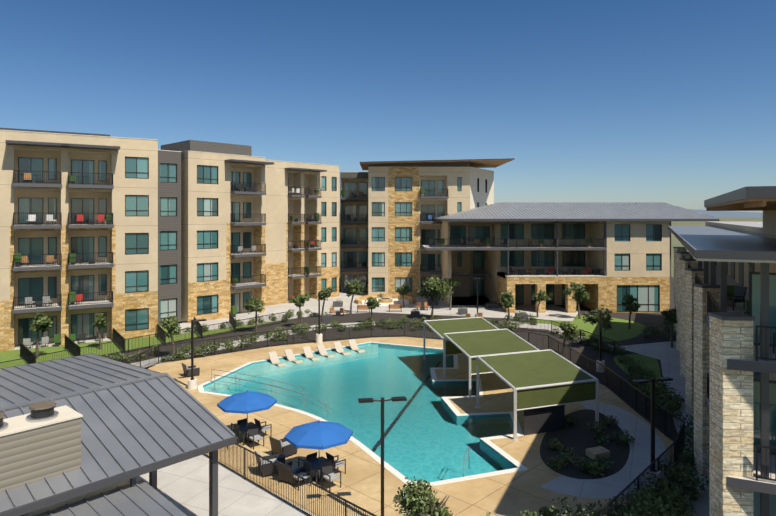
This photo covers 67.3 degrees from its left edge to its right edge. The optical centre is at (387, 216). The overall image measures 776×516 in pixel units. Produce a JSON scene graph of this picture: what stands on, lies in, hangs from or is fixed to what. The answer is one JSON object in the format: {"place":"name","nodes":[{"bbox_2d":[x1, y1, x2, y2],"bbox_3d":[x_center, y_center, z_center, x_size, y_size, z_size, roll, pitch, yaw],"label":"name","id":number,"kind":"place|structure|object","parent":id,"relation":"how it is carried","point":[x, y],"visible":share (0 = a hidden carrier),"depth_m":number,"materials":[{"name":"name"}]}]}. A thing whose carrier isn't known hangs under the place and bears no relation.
{"place":"outdoors","nodes":[
{"label":"outdoors","id":0,"kind":"place"},
{"bbox_2d":[268,339,364,365],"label":"lounge chairs","id":1,"kind":"object","parent":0,"point":[290,356],"visible":0.58,"depth_m":48.51,"materials":[{"name":"white plastic"}]},
{"bbox_2d":[29,275,677,515],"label":"trees","id":2,"kind":"object","parent":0,"point":[410,497],"depth_m":50.98,"materials":[{"name":"green plant"}]},
{"bbox_2d":[0,293,708,515],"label":"ground paths and lawns","id":3,"kind":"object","parent":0,"point":[183,486],"visible":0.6,"depth_m":31.03,"materials":[{"name":"concrete"}]},
{"bbox_2d":[0,354,236,515],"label":"pavilion roof","id":4,"kind":"structure","parent":3,"relation":"on","point":[87,435],"depth_m":18.82,"materials":[{"name":"metal"}]},
{"bbox_2d":[161,140,273,322],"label":"building wing","id":5,"kind":"structure","parent":3,"relation":"on","point":[223,223],"depth_m":66.01,"materials":[{"name":"beige paint"}]},
{"bbox_2d":[265,160,338,305],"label":"building wing","id":6,"kind":"structure","parent":3,"relation":"on","point":[302,227],"depth_m":79.75,"materials":[{"name":"beige paint"}]},
{"bbox_2d":[0,311,614,363],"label":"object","id":7,"kind":"structure","parent":3,"relation":"on","point":[27,355],"depth_m":51.51,"materials":[{"name":"black metal"}]},
{"bbox_2d":[355,294,415,303],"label":"fire pit and seat wall","id":8,"kind":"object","parent":3,"relation":"on","point":[386,298],"visible":0.88,"depth_m":79.92,"materials":[{"name":"stone"}]},
{"bbox_2d":[101,277,675,513],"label":"courtyard beds","id":9,"kind":"object","parent":3,"relation":"on","point":[650,319],"visible":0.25,"depth_m":56.08,"materials":[{"name":"brown soil"}]},
{"bbox_2d":[0,128,157,351],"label":"building wing","id":10,"kind":"structure","parent":9,"relation":"on","point":[78,231],"depth_m":53.33,"materials":[{"name":"beige paint"}]},
{"bbox_2d":[158,150,181,325],"bbox_3d":[-29.483,2.300,65.747,14.060,18.570,6.110,0,0,44],"label":"apartment building section","id":11,"kind":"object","parent":9,"relation":"on","point":[169,232],"visible":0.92,"depth_m":62.11,"materials":[{"name":"grey paint"}]},
{"bbox_2d":[340,172,367,291],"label":"apartment building section","id":12,"kind":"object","parent":9,"relation":"on","point":[353,226],"visible":0.88,"depth_m":91.15,"materials":[{"name":"glass"}]},
{"bbox_2d":[99,293,708,515],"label":"shrubs","id":13,"kind":"object","parent":9,"relation":"on","point":[665,501],"visible":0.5,"depth_m":29.48,"materials":[{"name":"green plant"}]},
{"bbox_2d":[360,158,514,296],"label":"apartment building","id":14,"kind":"structure","parent":9,"relation":"on","point":[408,201],"depth_m":83.66,"materials":[{"name":"brick"}]},
{"bbox_2d":[469,278,485,316],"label":"light pole","id":15,"kind":"object","parent":9,"relation":"on","point":[477,293],"visible":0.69,"depth_m":65.98,"materials":[{"name":"brown metal"}]},
{"bbox_2d":[470,167,493,296],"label":"building wall","id":16,"kind":"structure","parent":9,"relation":"on","point":[481,187],"depth_m":86.72,"materials":[{"name":"paint"}]},
{"bbox_2d":[422,202,718,312],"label":"building","id":17,"kind":"structure","parent":9,"relation":"on","point":[524,253],"depth_m":75.73,"materials":[{"name":"paint"}]},
{"bbox_2d":[589,221,669,312],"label":"building wing","id":18,"kind":"structure","parent":17,"relation":"attached to","point":[638,260],"depth_m":69.97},
{"bbox_2d":[588,311,612,372],"bbox_3d":[15.841,9.335,43.452,1.825,4.500,0.608,0,0,-1],"label":"light pole","id":19,"kind":"object","parent":9,"relation":"on","point":[600,360],"visible":0.98,"depth_m":43.39,"materials":[{"name":"brown metal"}]},
{"bbox_2d":[668,186,775,515],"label":"building wing","id":20,"kind":"structure","parent":9,"relation":"on","point":[725,297],"depth_m":18.72,"materials":[{"name":"light stacked stone"},{"name":"dark grey metal"},{"name":"glass"}]},
{"bbox_2d":[148,337,673,515],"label":"pool deck","id":21,"kind":"structure","parent":3,"relation":"on","point":[512,492],"depth_m":28.19,"materials":[{"name":"beige concrete"}]},
{"bbox_2d":[178,319,206,389],"bbox_3d":[-13.153,9.285,39.190,1.825,4.600,0.585,0,0,-39],"label":"light pole","id":22,"kind":"object","parent":21,"relation":"on","point":[192,383],"visible":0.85,"depth_m":39.12,"materials":[{"name":"brown metal"}]},
{"bbox_2d":[182,363,345,490],"bbox_3d":[-8.883,11.100,33.366,3.768,0.970,21.937,0,0,-36],"label":"pool deck furniture","id":23,"kind":"object","parent":21,"relation":"on","point":[283,448],"visible":0.73,"depth_m":26.19,"materials":[{"name":"grey"}]},
{"bbox_2d":[217,390,352,482],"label":"patio umbrellas","id":24,"kind":"object","parent":21,"relation":"on","point":[319,435],"visible":0.96,"depth_m":25.59,"materials":[{"name":"blue fabric"}]},
{"bbox_2d":[309,292,328,343],"bbox_3d":[-6.289,9.285,53.272,1.823,4.600,0.585,0,0,-14],"label":"light pole","id":25,"kind":"object","parent":21,"relation":"on","point":[318,337],"visible":0.94,"depth_m":53.21,"materials":[{"name":"brown metal"}]},
{"bbox_2d":[203,343,517,467],"bbox_3d":[-2.781,12.250,39.298,19.686,1.370,28.037,0,0,-1],"label":"pool coping","id":26,"kind":"object","parent":21,"relation":"in","point":[432,380],"visible":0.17,"depth_m":40.91,"materials":[{"name":"beige stone"}]},
{"bbox_2d":[211,369,468,476],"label":"pool handrails","id":27,"kind":"object","parent":26,"relation":"on","point":[287,395],"visible":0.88,"depth_m":37.38,"materials":[{"name":"silver metal"}]},
{"bbox_2d":[203,344,515,481],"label":"pool water","id":28,"kind":"structure","parent":26,"relation":"in","point":[429,435],"depth_m":36.45,"materials":[{"name":"teal liquid"}]},
{"bbox_2d":[358,396,406,515],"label":"light pole","id":29,"kind":"object","parent":21,"relation":"on","point":[382,400],"visible":1,"depth_m":21.70,"materials":[{"name":"brown metal"}]},
{"bbox_2d":[120,322,684,515],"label":"metal fence","id":30,"kind":"object","parent":21,"relation":"on","point":[643,477],"visible":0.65,"depth_m":29.53,"materials":[{"name":"black metal"}]},
{"bbox_2d":[422,317,498,375],"bbox_3d":[5.962,10.022,45.602,5.503,3.125,6.182,0,0,-13],"label":"shade canopy","id":31,"kind":"object","parent":21,"relation":"on","point":[440,327],"visible":0.58,"depth_m":46.34,"materials":[{"name":"green fabric"}]},
{"bbox_2d":[442,328,538,398],"bbox_3d":[7.079,10.022,40.476,5.503,3.125,6.182,0,0,-13],"label":"shade canopy","id":32,"kind":"object","parent":21,"relation":"on","point":[471,345],"visible":0.73,"depth_m":40.35,"materials":[{"name":"green fabric"}]},
{"bbox_2d":[475,349,598,440],"bbox_3d":[8.458,10.022,33.633,5.503,3.125,6.182,0,0,-13],"label":"shade canopy","id":33,"kind":"object","parent":21,"relation":"on","point":[547,386],"visible":0.92,"depth_m":31.70,"materials":[{"name":"green fabric"}]},
{"bbox_2d":[632,377,672,492],"bbox_3d":[11.225,9.235,24.711,1.810,4.700,0.585,0,0,-14],"label":"light pole","id":34,"kind":"object","parent":21,"relation":"on","point":[655,472],"visible":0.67,"depth_m":24.65,"materials":[{"name":"brown metal"}]},
{"bbox_2d":[322,300,527,320],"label":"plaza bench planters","id":35,"kind":"object","parent":3,"relation":"on","point":[399,306],"visible":0.71,"depth_m":69.84,"materials":[{"name":"brown wood"}]},
{"bbox_2d":[324,299,525,316],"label":"potted plants","id":36,"kind":"object","parent":35,"relation":"in","point":[522,312],"visible":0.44,"depth_m":67.45,"materials":[{"name":"green plant"}]},
{"bbox_2d":[552,442,609,459],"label":"boulders","id":37,"kind":"object","parent":3,"relation":"on","point":[593,452],"visible":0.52,"depth_m":27.94,"materials":[{"name":"grey stone"}]},
{"bbox_2d":[0,0,775,212],"label":"sky","id":38,"kind":"structure","parent":0,"point":[673,102],"materials":[{"name":"blue"}]},
{"bbox_2d":[339,218,762,277],"bbox_3d":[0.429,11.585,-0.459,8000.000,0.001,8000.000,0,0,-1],"label":"terrain","id":39,"kind":"structure","parent":0,"point":[675,241],"depth_m":804.29,"materials":[{"name":"grey"}]},
{"bbox_2d":[339,209,762,217],"bbox_3d":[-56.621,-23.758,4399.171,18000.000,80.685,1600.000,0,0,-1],"label":"distant terrain hills","id":40,"kind":"structure","parent":0,"point":[726,214],"depth_m":3947.13,"materials":[{"name":"blue"}]}
]}

